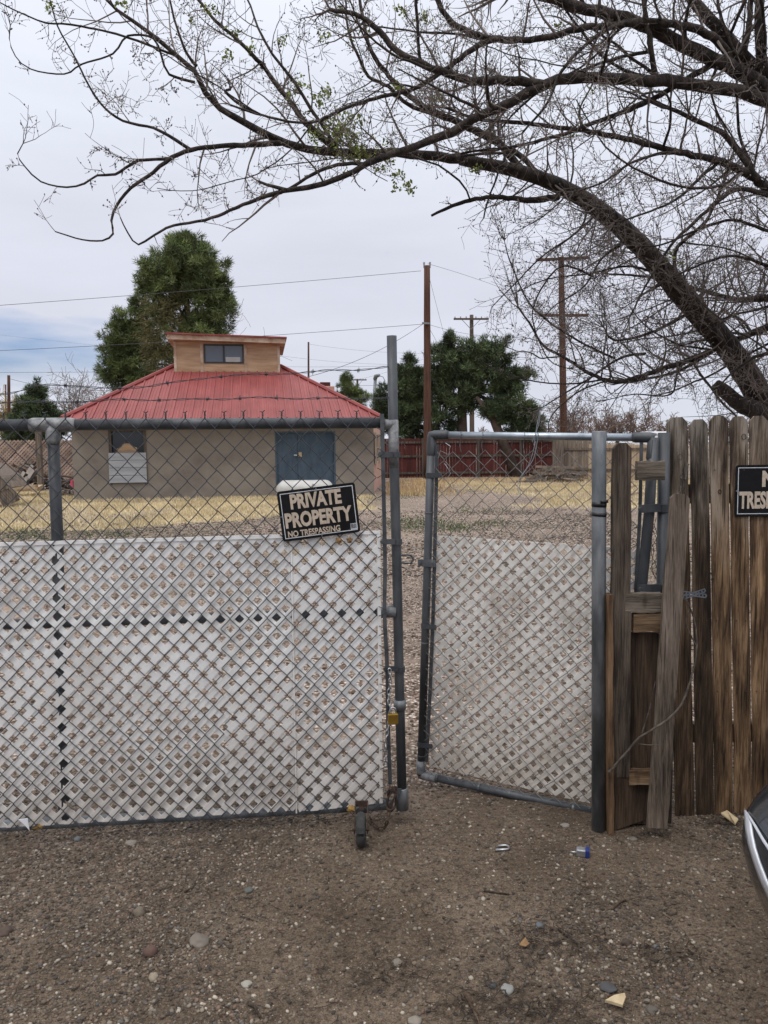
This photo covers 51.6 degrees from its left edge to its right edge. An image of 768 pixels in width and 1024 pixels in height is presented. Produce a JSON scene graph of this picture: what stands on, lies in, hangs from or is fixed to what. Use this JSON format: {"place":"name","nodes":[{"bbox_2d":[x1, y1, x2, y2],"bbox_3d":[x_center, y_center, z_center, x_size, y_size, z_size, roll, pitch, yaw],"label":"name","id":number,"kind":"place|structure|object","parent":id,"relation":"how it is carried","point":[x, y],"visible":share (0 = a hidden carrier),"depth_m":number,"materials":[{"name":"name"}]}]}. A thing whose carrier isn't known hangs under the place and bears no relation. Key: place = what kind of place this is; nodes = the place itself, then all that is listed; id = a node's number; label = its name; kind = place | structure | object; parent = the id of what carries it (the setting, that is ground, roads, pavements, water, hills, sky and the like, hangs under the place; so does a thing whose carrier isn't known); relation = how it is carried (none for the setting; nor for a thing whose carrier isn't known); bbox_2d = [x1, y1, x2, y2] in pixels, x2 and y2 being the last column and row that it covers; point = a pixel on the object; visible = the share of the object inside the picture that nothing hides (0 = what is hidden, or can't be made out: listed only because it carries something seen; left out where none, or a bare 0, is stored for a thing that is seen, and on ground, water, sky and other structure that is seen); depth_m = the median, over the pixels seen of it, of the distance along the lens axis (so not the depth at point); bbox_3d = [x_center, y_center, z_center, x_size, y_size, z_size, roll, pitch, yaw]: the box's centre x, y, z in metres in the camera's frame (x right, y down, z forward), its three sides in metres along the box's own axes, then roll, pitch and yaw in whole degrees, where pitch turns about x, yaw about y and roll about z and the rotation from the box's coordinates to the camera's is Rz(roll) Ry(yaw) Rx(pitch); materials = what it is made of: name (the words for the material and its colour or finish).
{"place":"outdoors","nodes":[
{"label":"outdoors","id":0,"kind":"place"},
{"bbox_2d":[0,385,16,440],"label":"tree","id":1,"kind":"object","parent":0,"point":[4,409],"visible":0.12,"depth_m":73.89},
{"bbox_2d":[0,490,375,531],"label":"dry grass","id":2,"kind":"structure","parent":0,"point":[236,502],"depth_m":19.91,"materials":[{"name":"plant"}]},
{"bbox_2d":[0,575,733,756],"bbox_3d":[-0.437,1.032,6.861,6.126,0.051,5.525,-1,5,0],"label":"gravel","id":3,"kind":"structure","parent":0,"point":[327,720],"depth_m":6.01,"materials":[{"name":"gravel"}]},
{"bbox_2d":[0,509,749,580],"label":"gravel","id":4,"kind":"structure","parent":0,"point":[568,518],"depth_m":14.09,"materials":[{"name":"gravel"}]},
{"bbox_2d":[0,442,767,1023],"bbox_3d":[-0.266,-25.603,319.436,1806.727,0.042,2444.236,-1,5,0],"label":"ground","id":5,"kind":"structure","parent":0,"point":[412,508],"depth_m":2.97,"materials":[{"name":"soil"}]},
{"bbox_2d":[0,925,12,936],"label":"stone","id":6,"kind":"object","parent":5,"relation":"on","point":[6,930],"visible":1,"depth_m":2.61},
{"bbox_2d":[7,375,10,413],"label":"utility pole","id":7,"kind":"object","parent":5,"relation":"on","point":[8,395],"visible":0.39,"depth_m":51.44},
{"bbox_2d":[12,379,105,390],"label":"power line","id":8,"kind":"object","parent":7,"relation":"attached to","point":[82,390],"visible":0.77,"depth_m":53.47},
{"bbox_2d":[0,462,26,506],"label":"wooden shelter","id":9,"kind":"object","parent":5,"relation":"on","point":[8,494],"visible":0.88,"depth_m":21.62,"materials":[{"name":"wood"}]},
{"bbox_2d":[13,485,42,491],"bbox_3d":[-12.135,-0.808,26.837,0.942,0.238,1.033,-2,5,-13],"label":"timber stack","id":10,"kind":"object","parent":5,"relation":"on","point":[36,488],"visible":0.67,"depth_m":26.52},
{"bbox_2d":[0,375,69,459],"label":"juniper tree","id":11,"kind":"object","parent":5,"relation":"on","point":[37,393],"visible":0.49,"depth_m":39.19,"materials":[{"name":"plant"}]},
{"bbox_2d":[0,439,72,479],"bbox_3d":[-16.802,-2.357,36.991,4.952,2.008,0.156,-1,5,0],"label":"lath fence","id":12,"kind":"object","parent":5,"relation":"on","point":[24,450],"visible":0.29,"depth_m":36.89,"materials":[{"name":"brown wood"}]},
{"bbox_2d":[35,432,43,490],"bbox_3d":[-12.573,-1.834,28.973,0.170,2.226,0.170,-1,5,0],"label":"timber post","id":13,"kind":"object","parent":5,"relation":"on","point":[39,459],"visible":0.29,"depth_m":28.90,"materials":[{"name":"brown wood"}]},
{"bbox_2d":[12,460,72,489],"bbox_3d":[-13.832,-1.357,30.814,4.102,1.345,1.889,-1,5,0],"label":"woodpile","id":14,"kind":"object","parent":5,"relation":"on","point":[30,473],"visible":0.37,"depth_m":30.66,"materials":[{"name":"grey wood"}]},
{"bbox_2d":[61,479,73,496],"bbox_3d":[-10.392,-0.746,26.574,1.086,0.732,1.292,-1,5,0],"label":"scrap heap","id":15,"kind":"object","parent":5,"relation":"on","point":[69,492],"visible":0.37,"depth_m":26.28,"materials":[{"name":"grey wood"}]},
{"bbox_2d":[45,351,102,438],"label":"bare tree","id":16,"kind":"object","parent":5,"relation":"on","point":[74,396],"visible":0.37,"depth_m":58.81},
{"bbox_2d":[73,836,81,840],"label":"stone","id":17,"kind":"object","parent":5,"relation":"on","point":[77,838],"visible":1,"depth_m":3.24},
{"bbox_2d":[68,370,110,408],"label":"bare tree","id":18,"kind":"object","parent":5,"relation":"on","point":[104,393],"visible":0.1,"depth_m":63.16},
{"bbox_2d":[92,291,169,391],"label":"pine tree","id":19,"kind":"object","parent":5,"relation":"on","point":[121,366],"visible":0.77,"depth_m":45.76,"materials":[{"name":"plant"}]},
{"bbox_2d":[125,840,137,845],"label":"stone","id":20,"kind":"object","parent":5,"relation":"on","point":[130,842],"visible":1,"depth_m":3.20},
{"bbox_2d":[132,906,144,916],"bbox_3d":[-0.842,1.380,2.733,0.044,0.035,0.040,2,6,32],"label":"stone","id":21,"kind":"object","parent":5,"relation":"on","point":[138,911],"visible":0.99,"depth_m":2.72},
{"bbox_2d":[142,945,157,957],"bbox_3d":[-0.746,1.403,2.532,0.045,0.035,0.047,-1,5,0],"label":"stone","id":22,"kind":"object","parent":5,"relation":"on","point":[149,950],"visible":0.98,"depth_m":2.52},
{"bbox_2d":[149,972,158,981],"bbox_3d":[-0.701,1.416,2.413,0.031,0.024,0.035,-1,5,0],"label":"stone","id":23,"kind":"object","parent":5,"relation":"on","point":[153,976],"visible":1,"depth_m":2.41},
{"bbox_2d":[129,228,241,374],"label":"pine tree","id":24,"kind":"object","parent":5,"relation":"on","point":[185,262],"visible":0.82,"depth_m":42.29,"materials":[{"name":"plant"}]},
{"bbox_2d":[184,879,197,892],"bbox_3d":[-0.699,1.364,2.890,0.019,0.013,0.076,2,5,26],"label":"stick","id":25,"kind":"object","parent":5,"relation":"on","point":[187,890],"visible":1,"depth_m":2.88,"materials":[{"name":"brown wood"}]},
{"bbox_2d":[189,932,209,947],"bbox_3d":[-0.601,1.395,2.583,0.070,0.038,0.064,-1,5,0],"label":"stone","id":26,"kind":"object","parent":5,"relation":"on","point":[198,940],"visible":0.99,"depth_m":2.57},
{"bbox_2d":[0,335,408,847],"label":"drive gate","id":27,"kind":"structure","parent":5,"relation":"on","point":[60,690],"depth_m":3.19,"materials":[{"name":"metal"}]},
{"bbox_2d":[18,818,29,830],"bbox_3d":[-1.423,1.236,3.136,0.040,0.051,0.008,-1,5,0],"label":"plastic scrap","id":28,"kind":"object","parent":27,"relation":"attached to","point":[25,822],"visible":1,"depth_m":3.13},
{"bbox_2d":[65,800,73,809],"bbox_3d":[-1.253,1.167,3.159,0.035,0.046,0.010,-2,5,-13],"label":"dead leaf","id":29,"kind":"object","parent":27,"relation":"attached to","point":[69,805],"visible":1,"depth_m":3.16,"materials":[{"name":"brown plant"}]},
{"bbox_2d":[0,366,386,394],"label":"barbed wire","id":30,"kind":"object","parent":27,"relation":"attached to","point":[219,376],"visible":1,"depth_m":3.12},
{"bbox_2d":[0,395,388,404],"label":"barbed wire","id":31,"kind":"object","parent":27,"relation":"attached to","point":[276,397],"visible":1,"depth_m":3.13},
{"bbox_2d":[277,483,359,541],"bbox_3d":[-0.262,0.000,3.192,0.332,0.233,0.004,-1,5,-8],"label":"warning sign","id":32,"kind":"object","parent":27,"relation":"attached to","point":[320,511],"visible":1,"depth_m":3.19,"materials":[{"name":"plastic"}]},
{"bbox_2d":[335,537,341,544],"bbox_3d":[-0.185,0.118,3.212,0.028,0.032,0.009,-2,5,-14],"label":"dead leaf","id":33,"kind":"object","parent":27,"relation":"attached to","point":[338,541],"visible":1,"depth_m":3.21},
{"bbox_2d":[346,536,352,542],"bbox_3d":[-0.139,0.113,3.218,0.026,0.029,0.010,-2,5,-13],"label":"dead leaf","id":34,"kind":"object","parent":27,"relation":"attached to","point":[349,539],"visible":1,"depth_m":3.22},
{"bbox_2d":[346,805,354,812],"bbox_3d":[-0.140,1.245,3.324,0.036,0.036,0.010,-1,5,0],"label":"dead leaf","id":35,"kind":"object","parent":27,"relation":"attached to","point":[351,808],"visible":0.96,"depth_m":3.32,"materials":[{"name":"gold plant"}]},
{"bbox_2d":[383,668,392,766],"bbox_3d":[0.015,0.854,3.296,0.040,0.420,0.022,-1,5,-8],"label":"steel chain","id":36,"kind":"object","parent":27,"relation":"hanging from","point":[389,705],"visible":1,"depth_m":3.29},
{"bbox_2d":[388,707,397,724],"bbox_3d":[0.037,0.841,3.280,0.043,0.074,0.018,-1,5,-8],"label":"padlock","id":37,"kind":"object","parent":36,"relation":"hanging from","point":[392,718],"visible":1,"depth_m":3.27,"materials":[{"name":"gold metal"}]},
{"bbox_2d":[386,785,397,811],"bbox_3d":[0.033,1.204,3.326,0.050,0.123,0.024,-1,5,-7],"label":"wire bundle","id":38,"kind":"object","parent":27,"relation":"hanging from","point":[394,788],"visible":1,"depth_m":3.32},
{"bbox_2d":[60,332,380,499],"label":"house","id":39,"kind":"structure","parent":5,"relation":"on","point":[202,356],"depth_m":25.23,"materials":[{"name":"paint"}]},
{"bbox_2d":[108,430,147,484],"bbox_3d":[-7.900,-1.694,24.498,1.124,1.695,0.216,-1,5,-9],"label":"window","id":40,"kind":"structure","parent":39,"relation":"in","point":[116,439],"depth_m":24.46,"materials":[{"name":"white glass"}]},
{"bbox_2d":[276,433,297,483],"bbox_3d":[-3.079,-1.527,25.303,0.658,1.969,0.115,-1,5,-9],"label":"door","id":41,"kind":"structure","parent":39,"relation":"in","point":[283,448],"depth_m":25.29,"materials":[{"name":"metal"}]},
{"bbox_2d":[297,433,333,483],"bbox_3d":[-2.181,-1.550,25.462,1.148,1.969,0.080,-1,5,-9],"label":"door","id":42,"kind":"structure","parent":39,"relation":"in","point":[319,447],"depth_m":25.43,"materials":[{"name":"metal"}]},
{"bbox_2d":[374,432,378,463],"bbox_3d":[-0.253,-2.210,27.436,0.068,1.050,1.680,0,5,2],"label":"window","id":43,"kind":"structure","parent":39,"relation":"in","point":[376,434],"depth_m":26.63,"materials":[{"name":"glass"}]},
{"bbox_2d":[378,434,380,461],"bbox_3d":[-0.154,-2.482,30.623,0.068,1.050,1.680,0,5,2],"label":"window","id":44,"kind":"structure","parent":39,"relation":"in","point":[378,434],"depth_m":29.80,"materials":[{"name":"glass"}]},
{"bbox_2d":[241,980,252,987],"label":"stone","id":45,"kind":"object","parent":5,"relation":"on","point":[245,983],"visible":1,"depth_m":2.38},
{"bbox_2d":[244,886,252,892],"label":"stone","id":46,"kind":"object","parent":5,"relation":"on","point":[249,889],"visible":1,"depth_m":2.85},
{"bbox_2d":[247,1000,260,1017],"bbox_3d":[-0.369,1.419,2.266,0.015,0.013,0.078,-4,6,-36],"label":"stick","id":47,"kind":"object","parent":5,"relation":"on","point":[252,1004],"visible":1,"depth_m":2.27,"materials":[{"name":"brown wood"}]},
{"bbox_2d":[1,486,567,558],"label":"weeds","id":48,"kind":"object","parent":5,"relation":"on","point":[406,527],"visible":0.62,"depth_m":15.41,"materials":[{"name":"plant"}]},
{"bbox_2d":[282,918,288,923],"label":"stone","id":49,"kind":"object","parent":5,"relation":"on","point":[286,920],"visible":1,"depth_m":2.68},
{"bbox_2d":[276,480,331,493],"bbox_3d":[-2.325,-0.640,23.328,1.700,0.601,0.600,-1,5,0],"label":"propane tank","id":50,"kind":"object","parent":5,"relation":"on","point":[282,485],"visible":0.34,"depth_m":23.09,"materials":[{"name":"metal"}]},
{"bbox_2d":[308,342,309,377],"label":"utility pole","id":51,"kind":"object","parent":5,"relation":"on","point":[308,360],"visible":0.17,"depth_m":88.77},
{"bbox_2d":[335,370,372,405],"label":"cedar tree","id":52,"kind":"object","parent":5,"relation":"on","point":[348,389],"visible":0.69,"depth_m":57.14,"materials":[{"name":"plant"}]},
{"bbox_2d":[0,810,752,1023],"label":"litter","id":53,"kind":"object","parent":5,"relation":"on","point":[721,822],"visible":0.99,"depth_m":2.48,"materials":[{"name":"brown wood"}]},
{"bbox_2d":[372,374,384,410],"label":"street lamp","id":54,"kind":"object","parent":5,"relation":"on","point":[376,376],"visible":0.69,"depth_m":49.42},
{"bbox_2d":[369,810,390,830],"bbox_3d":[-0.031,1.286,3.336,0.138,0.072,0.061,4,7,42],"label":"rusty chain","id":55,"kind":"object","parent":5,"relation":"on","point":[375,825],"visible":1,"depth_m":3.31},
{"bbox_2d":[0,0,767,470],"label":"elm tree","id":56,"kind":"object","parent":5,"relation":"on","point":[714,330],"visible":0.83,"depth_m":6.78,"materials":[{"name":"brown plant"}]},
{"bbox_2d":[392,958,401,967],"bbox_3d":[0.040,1.401,2.465,0.034,0.016,0.036,-1,5,0],"label":"stone","id":57,"kind":"object","parent":5,"relation":"on","point":[396,961],"visible":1,"depth_m":2.46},
{"bbox_2d":[369,350,440,438],"bbox_3d":[1.045,-4.992,39.759,3.879,6.379,3.185,-2,5,-17],"label":"cedar tree","id":58,"kind":"object","parent":5,"relation":"on","point":[410,398],"visible":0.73,"depth_m":39.08,"materials":[{"name":"plant"}]},
{"bbox_2d":[408,1015,421,1023],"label":"stone","id":59,"kind":"object","parent":5,"relation":"on","point":[415,1019],"visible":1,"depth_m":2.22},
{"bbox_2d":[422,262,430,478],"bbox_3d":[1.921,-6.275,35.572,0.427,9.627,0.429,-1,5,0],"label":"utility pole","id":60,"kind":"object","parent":5,"relation":"on","point":[427,377],"visible":0.88,"depth_m":35.45,"materials":[{"name":"wood"}]},
{"bbox_2d":[0,271,415,305],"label":"power line","id":61,"kind":"object","parent":60,"relation":"attached to","point":[204,289],"visible":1,"depth_m":32.37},
{"bbox_2d":[0,324,420,350],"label":"power line","id":62,"kind":"object","parent":60,"relation":"attached to","point":[159,342],"visible":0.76,"depth_m":33.79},
{"bbox_2d":[308,324,422,376],"bbox_3d":[-0.984,-6.664,32.753,7.690,2.912,0.018,-5,7,-44],"label":"power line","id":63,"kind":"object","parent":60,"relation":"attached to","point":[366,356],"visible":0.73,"depth_m":32.86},
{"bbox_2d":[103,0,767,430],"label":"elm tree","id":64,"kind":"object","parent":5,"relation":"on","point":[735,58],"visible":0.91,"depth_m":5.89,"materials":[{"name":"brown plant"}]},
{"bbox_2d":[385,438,551,477],"bbox_3d":[2.702,-2.592,37.825,10.764,1.890,0.217,-1,5,0],"label":"board fence","id":65,"kind":"object","parent":5,"relation":"on","point":[411,458],"visible":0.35,"depth_m":37.90,"materials":[{"name":"wood"}]},
{"bbox_2d":[454,315,488,431],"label":"utility pole","id":66,"kind":"object","parent":5,"relation":"on","point":[472,325],"visible":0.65,"depth_m":58.91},
{"bbox_2d":[463,992,480,1023],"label":"stick","id":67,"kind":"object","parent":5,"relation":"on","point":[465,995],"visible":1,"depth_m":2.27,"materials":[{"name":"brown wood"}]},
{"bbox_2d":[420,327,540,476],"bbox_3d":[4.667,-5.391,38.656,6.044,7.301,3.156,-1,5,0],"label":"cedar tree","id":68,"kind":"object","parent":5,"relation":"on","point":[471,370],"visible":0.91,"depth_m":38.10,"materials":[{"name":"plant"}]},
{"bbox_2d":[488,981,496,988],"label":"stone","id":69,"kind":"object","parent":5,"relation":"on","point":[493,984],"visible":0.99,"depth_m":2.35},
{"bbox_2d":[484,890,509,894],"bbox_3d":[0.402,1.358,2.831,0.092,0.008,0.007,1,5,17],"label":"stick","id":70,"kind":"object","parent":5,"relation":"on","point":[488,891],"visible":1,"depth_m":2.83,"materials":[{"name":"brown wood"}]},
{"bbox_2d":[496,844,509,850],"bbox_3d":[0.468,1.325,3.133,0.059,0.011,0.041,-1,5,0],"label":"lock shackle","id":71,"kind":"object","parent":5,"relation":"on","point":[504,845],"visible":1,"depth_m":3.12,"materials":[{"name":"metal"}]},
{"bbox_2d":[501,983,513,994],"bbox_3d":[0.363,1.407,2.338,0.039,0.021,0.044,-1,5,0],"label":"stone","id":72,"kind":"object","parent":5,"relation":"on","point":[508,988],"visible":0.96,"depth_m":2.33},
{"bbox_2d":[475,390,550,476],"bbox_3d":[6.105,-3.759,37.813,3.676,4.378,2.095,-1,5,0],"label":"cedar tree","id":73,"kind":"object","parent":5,"relation":"on","point":[500,412],"visible":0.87,"depth_m":37.48,"materials":[{"name":"plant"}]},
{"bbox_2d":[519,937,528,946],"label":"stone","id":74,"kind":"object","parent":5,"relation":"on","point":[524,942],"visible":1,"depth_m":2.52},
{"bbox_2d":[535,922,543,928],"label":"stone","id":75,"kind":"object","parent":5,"relation":"on","point":[538,924],"visible":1,"depth_m":2.62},
{"bbox_2d":[516,465,587,482],"bbox_3d":[6.944,-1.534,32.814,3.121,0.784,1.983,-1,5,0],"label":"lumber pile","id":76,"kind":"object","parent":5,"relation":"on","point":[557,471],"visible":0.81,"depth_m":32.55,"materials":[{"name":"brown wood"}]},
{"bbox_2d":[551,432,564,465],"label":"gate pillar","id":77,"kind":"structure","parent":5,"relation":"on","point":[558,449],"depth_m":35.99,"materials":[{"name":"brown wood"}]},
{"bbox_2d":[536,253,588,432],"bbox_3d":[8.788,-7.268,39.482,2.592,10.812,0.499,-1,5,0],"label":"utility pole","id":78,"kind":"object","parent":5,"relation":"on","point":[563,416],"visible":0.35,"depth_m":39.37,"materials":[{"name":"wood"}]},
{"bbox_2d":[560,823,569,827],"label":"stone","id":79,"kind":"object","parent":5,"relation":"on","point":[566,825],"visible":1,"depth_m":3.32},
{"bbox_2d":[557,928,581,947],"bbox_3d":[0.599,1.374,2.558,0.008,0.009,0.108,-3,6,-30],"label":"stick","id":80,"kind":"object","parent":5,"relation":"on","point":[561,931],"visible":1,"depth_m":2.57,"materials":[{"name":"brown wood"}]},
{"bbox_2d":[545,391,604,432],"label":"bare tree","id":81,"kind":"object","parent":5,"relation":"on","point":[577,428],"visible":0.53,"depth_m":65.33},
{"bbox_2d":[564,440,591,477],"bbox_3d":[8.736,-2.473,36.379,2.114,1.778,0.080,2,6,30],"label":"board fence","id":82,"kind":"object","parent":5,"relation":"on","point":[575,449],"visible":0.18,"depth_m":36.32,"materials":[{"name":"brown wood"}]},
{"bbox_2d":[571,846,589,858],"bbox_3d":[0.762,1.320,3.083,0.070,0.032,0.036,1,5,15],"label":"padlock","id":83,"kind":"object","parent":5,"relation":"on","point":[581,851],"visible":1,"depth_m":3.07,"materials":[{"name":"metal"}]},
{"bbox_2d":[591,431,607,832],"bbox_3d":[0.873,0.501,3.223,0.076,1.650,0.064,-1,5,0],"label":"pipe post","id":84,"kind":"object","parent":5,"relation":"on","point":[599,502],"visible":1,"depth_m":3.20,"materials":[{"name":"metal"}]},
{"bbox_2d":[599,981,616,992],"bbox_3d":[0.660,1.400,2.338,0.050,0.016,0.050,-1,5,0],"label":"stone","id":85,"kind":"object","parent":5,"relation":"on","point":[606,987],"visible":1,"depth_m":2.33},
{"bbox_2d":[474,395,749,447],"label":"distant wood","id":86,"kind":"object","parent":5,"relation":"on","point":[611,426],"visible":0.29,"depth_m":94.87,"materials":[{"name":"plant"}]},
{"bbox_2d":[605,993,625,1007],"bbox_3d":[0.665,1.392,2.274,0.051,0.014,0.046,2,5,26],"label":"wood chip","id":87,"kind":"object","parent":5,"relation":"on","point":[618,1000],"visible":1,"depth_m":2.26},
{"bbox_2d":[588,444,646,478],"bbox_3d":[10.655,-2.150,33.845,3.957,1.526,0.212,2,6,31],"label":"board fence","id":88,"kind":"object","parent":5,"relation":"on","point":[635,450],"visible":0.21,"depth_m":34.39,"materials":[{"name":"brown wood"}]},
{"bbox_2d":[611,899,625,909],"bbox_3d":[0.815,1.364,2.760,0.085,0.010,0.013,-5,6,-41],"label":"stick","id":89,"kind":"object","parent":5,"relation":"on","point":[617,904],"visible":1,"depth_m":2.76,"materials":[{"name":"brown wood"}]},
{"bbox_2d":[621,938,630,946],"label":"stone","id":90,"kind":"object","parent":5,"relation":"on","point":[626,942],"visible":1,"depth_m":2.53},
{"bbox_2d":[631,484,638,495],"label":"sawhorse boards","id":91,"kind":"object","parent":5,"relation":"on","point":[635,493],"visible":0.21,"depth_m":21.86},
{"bbox_2d":[605,443,672,835],"bbox_3d":[1.045,0.521,3.234,0.312,1.602,0.110,-1,5,0],"label":"board post","id":92,"kind":"object","parent":5,"relation":"on","point":[631,666],"visible":0.86,"depth_m":3.22,"materials":[{"name":"brown wood"}]},
{"bbox_2d":[608,598,697,772],"bbox_3d":[1.105,0.708,3.184,0.394,0.689,0.130,-2,5,-20],"label":"dry branch","id":93,"kind":"object","parent":92,"relation":"attached to","point":[646,733],"visible":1,"depth_m":3.17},
{"bbox_2d":[649,517,657,578],"bbox_3d":[1.078,0.144,3.176,0.035,0.250,0.017,-1,5,0],"label":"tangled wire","id":94,"kind":"object","parent":92,"relation":"hanging from","point":[653,547],"visible":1,"depth_m":3.18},
{"bbox_2d":[646,1005,658,1014],"bbox_3d":[0.762,1.414,2.253,0.034,0.016,0.035,-1,5,0],"label":"stone","id":95,"kind":"object","parent":5,"relation":"on","point":[652,1009],"visible":1,"depth_m":2.25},
{"bbox_2d":[638,433,669,632],"bbox_3d":[1.111,0.483,3.301,0.167,1.620,0.060,-2,5,-18],"label":"hinge post","id":96,"kind":"object","parent":5,"relation":"on","point":[661,507],"visible":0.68,"depth_m":3.25,"materials":[{"name":"metal"}]},
{"bbox_2d":[401,411,658,812],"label":"walk gate","id":97,"kind":"structure","parent":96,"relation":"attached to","point":[640,555],"depth_m":3.54,"materials":[{"name":"grey metal"}]},
{"bbox_2d":[646,494,689,828],"bbox_3d":[1.135,0.603,3.173,0.166,1.352,0.054,-3,5,-23],"label":"loose picket","id":98,"kind":"object","parent":5,"relation":"on","point":[658,803],"visible":0.98,"depth_m":3.17,"materials":[{"name":"brown wood"}]},
{"bbox_2d":[666,416,767,815],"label":"picket fence","id":99,"kind":"object","parent":5,"relation":"on","point":[719,654],"visible":0.95,"depth_m":3.34,"materials":[{"name":"brown wood"}]},
{"bbox_2d":[679,462,688,491],"bbox_3d":[1.232,-0.144,3.254,0.039,0.121,0.022,-1,5,0],"label":"wood splinter","id":100,"kind":"object","parent":99,"relation":"attached to","point":[683,474],"visible":1,"depth_m":3.25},
{"bbox_2d":[683,588,706,598],"bbox_3d":[1.284,0.338,3.280,0.104,0.047,0.008,-1,5,0],"label":"metal strap","id":101,"kind":"object","parent":99,"relation":"attached to","point":[695,593],"visible":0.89,"depth_m":3.28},
{"bbox_2d":[734,465,767,516],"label":"warning sign","id":102,"kind":"object","parent":99,"relation":"attached to","point":[751,490],"visible":1,"depth_m":3.29,"materials":[{"name":"metal"}]},
{"bbox_2d":[721,810,737,824],"bbox_3d":[1.453,1.280,3.332,0.029,0.038,0.067,-4,6,-33],"label":"bark scrap","id":103,"kind":"object","parent":5,"relation":"on","point":[729,816],"visible":1,"depth_m":3.33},
{"bbox_2d":[741,783,767,916],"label":"parked car","id":104,"kind":"object","parent":5,"relation":"on","point":[754,840],"visible":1,"depth_m":2.09,"materials":[{"name":"metal"}]},
{"bbox_2d":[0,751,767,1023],"bbox_3d":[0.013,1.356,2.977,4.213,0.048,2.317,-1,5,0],"label":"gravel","id":105,"kind":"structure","parent":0,"point":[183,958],"depth_m":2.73,"materials":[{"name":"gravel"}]},
{"bbox_2d":[0,0,767,442],"label":"sky","id":106,"kind":"structure","parent":0,"point":[328,232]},
{"bbox_2d":[385,475,636,497],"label":"tall grass","id":107,"kind":"structure","parent":0,"point":[411,485],"depth_m":30.86,"materials":[{"name":"plant"}]},
{"bbox_2d":[400,476,729,508],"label":"dry grass","id":108,"kind":"structure","parent":0,"point":[572,487],"depth_m":26.33,"materials":[{"name":"plant"}]},
{"bbox_2d":[632,431,665,447],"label":"parked van","id":109,"kind":"object","parent":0,"point":[646,443],"visible":0.02,"depth_m":74.81,"materials":[{"name":"metal"}]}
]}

